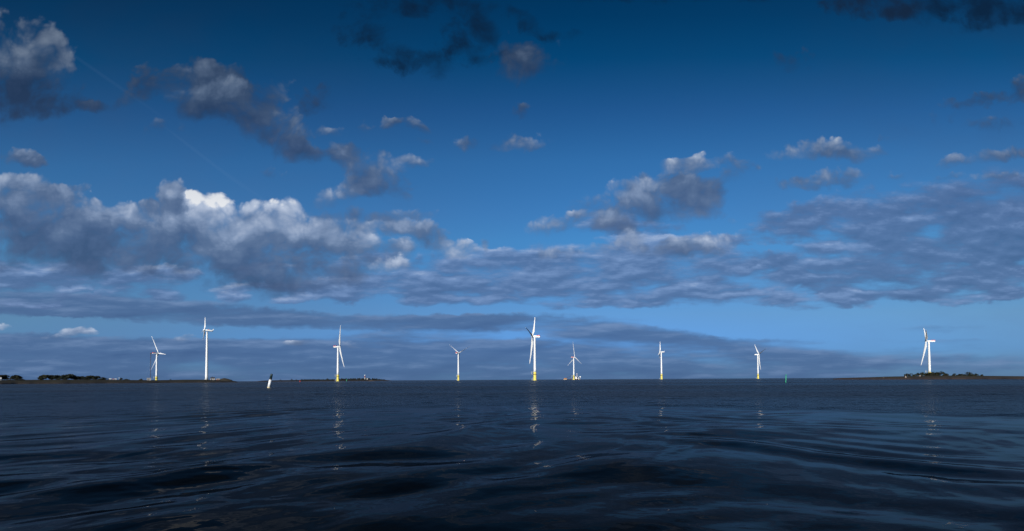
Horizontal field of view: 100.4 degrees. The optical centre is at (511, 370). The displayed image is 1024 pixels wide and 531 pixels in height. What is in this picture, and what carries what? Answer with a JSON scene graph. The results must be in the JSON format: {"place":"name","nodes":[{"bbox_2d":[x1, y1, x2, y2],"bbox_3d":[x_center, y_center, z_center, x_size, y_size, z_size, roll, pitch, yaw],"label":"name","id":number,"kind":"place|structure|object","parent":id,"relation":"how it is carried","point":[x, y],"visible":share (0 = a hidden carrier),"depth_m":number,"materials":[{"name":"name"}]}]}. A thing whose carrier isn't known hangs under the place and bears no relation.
{"place":"outdoors","nodes":[
{"label":"outdoors","id":0,"kind":"place"},
{"bbox_2d":[0,380,236,383],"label":"island","id":1,"kind":"structure","parent":0,"point":[93,381],"depth_m":509.84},
{"bbox_2d":[0,375,9,379],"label":"tree","id":2,"kind":"object","parent":1,"relation":"on","point":[4,377],"visible":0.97,"depth_m":493.41,"materials":[{"name":"green plant"}]},
{"bbox_2d":[10,375,22,378],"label":"tree","id":3,"kind":"object","parent":1,"relation":"on","point":[17,376],"visible":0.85,"depth_m":500.22,"materials":[{"name":"green plant"}]},
{"bbox_2d":[39,375,51,378],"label":"tree","id":4,"kind":"object","parent":1,"relation":"on","point":[45,376],"visible":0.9,"depth_m":516.59,"materials":[{"name":"green plant"}]},
{"bbox_2d":[51,375,64,378],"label":"tree","id":5,"kind":"object","parent":1,"relation":"on","point":[56,376],"visible":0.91,"depth_m":523.87,"materials":[{"name":"green plant"}]},
{"bbox_2d":[63,374,74,378],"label":"tree","id":6,"kind":"object","parent":1,"relation":"on","point":[69,376],"visible":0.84,"depth_m":530.89,"materials":[{"name":"green plant"}]},
{"bbox_2d":[202,322,213,379],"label":"wind turbine","id":7,"kind":"object","parent":1,"relation":"on","point":[206,365],"visible":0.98,"depth_m":619.39,"materials":[{"name":"white paint"}]},
{"bbox_2d":[255,379,390,381],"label":"island","id":8,"kind":"structure","parent":0,"point":[324,380],"depth_m":1313.01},
{"bbox_2d":[0,378,1023,530],"bbox_3d":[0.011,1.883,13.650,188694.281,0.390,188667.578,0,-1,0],"label":"water","id":9,"kind":"structure","parent":0,"point":[772,454],"depth_m":9.09,"materials":[{"name":"blue liquid"}]},
{"bbox_2d":[152,338,165,379],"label":"wind turbine","id":10,"kind":"object","parent":9,"relation":"in","point":[156,374],"visible":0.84,"depth_m":1330.93,"materials":[{"name":"white paint"}]},
{"bbox_2d":[267,374,272,387],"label":"spar buoy","id":11,"kind":"object","parent":9,"relation":"in","point":[270,381],"visible":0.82,"depth_m":100.50,"materials":[{"name":"beige paint"}]},
{"bbox_2d":[333,325,343,380],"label":"wind turbine","id":12,"kind":"object","parent":9,"relation":"in","point":[338,347],"visible":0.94,"depth_m":1108.58,"materials":[{"name":"white paint"}]},
{"bbox_2d":[451,346,466,379],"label":"wind turbine","id":13,"kind":"object","parent":9,"relation":"in","point":[457,352],"visible":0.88,"depth_m":1394.72,"materials":[{"name":"white paint"}]},
{"bbox_2d":[526,318,539,379],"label":"wind turbine","id":14,"kind":"object","parent":9,"relation":"in","point":[534,374],"visible":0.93,"depth_m":873.31,"materials":[{"name":"white paint"}]},
{"bbox_2d":[563,375,580,379],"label":"work vessel","id":15,"kind":"object","parent":9,"relation":"on","point":[576,378],"visible":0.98,"depth_m":1818.23,"materials":[{"name":"grey paint"}]},
{"bbox_2d":[568,346,577,379],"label":"wind turbine","id":16,"kind":"object","parent":9,"relation":"in","point":[573,365],"visible":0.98,"depth_m":1702.98,"materials":[{"name":"white paint"}]},
{"bbox_2d":[658,347,662,378],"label":"wind turbine","id":17,"kind":"object","parent":9,"relation":"in","point":[661,362],"visible":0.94,"depth_m":1399.99,"materials":[{"name":"white paint"}]},
{"bbox_2d":[754,346,764,378],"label":"wind turbine","id":18,"kind":"object","parent":9,"relation":"in","point":[757,377],"visible":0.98,"depth_m":1581.08,"materials":[{"name":"white paint"}]},
{"bbox_2d":[0,0,1023,380],"label":"sky","id":19,"kind":"structure","parent":0,"point":[819,186],"materials":[{"name":"blue"}]},
{"bbox_2d":[833,375,1023,379],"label":"island","id":20,"kind":"structure","parent":0,"point":[942,377],"depth_m":339.91,"materials":[{"name":"green plant"}]},
{"bbox_2d":[921,328,934,372],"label":"wind turbine","id":21,"kind":"object","parent":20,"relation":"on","point":[929,360],"visible":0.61,"depth_m":1042.70,"materials":[{"name":"white paint"}]},
{"bbox_2d":[933,371,948,375],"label":"bush","id":22,"kind":"object","parent":20,"relation":"on","point":[940,373],"visible":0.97,"depth_m":365.08,"materials":[{"name":"green plant"}]},
{"bbox_2d":[959,372,973,375],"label":"bush","id":23,"kind":"object","parent":20,"relation":"on","point":[968,374],"visible":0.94,"depth_m":352.88,"materials":[{"name":"green plant"}]}
]}

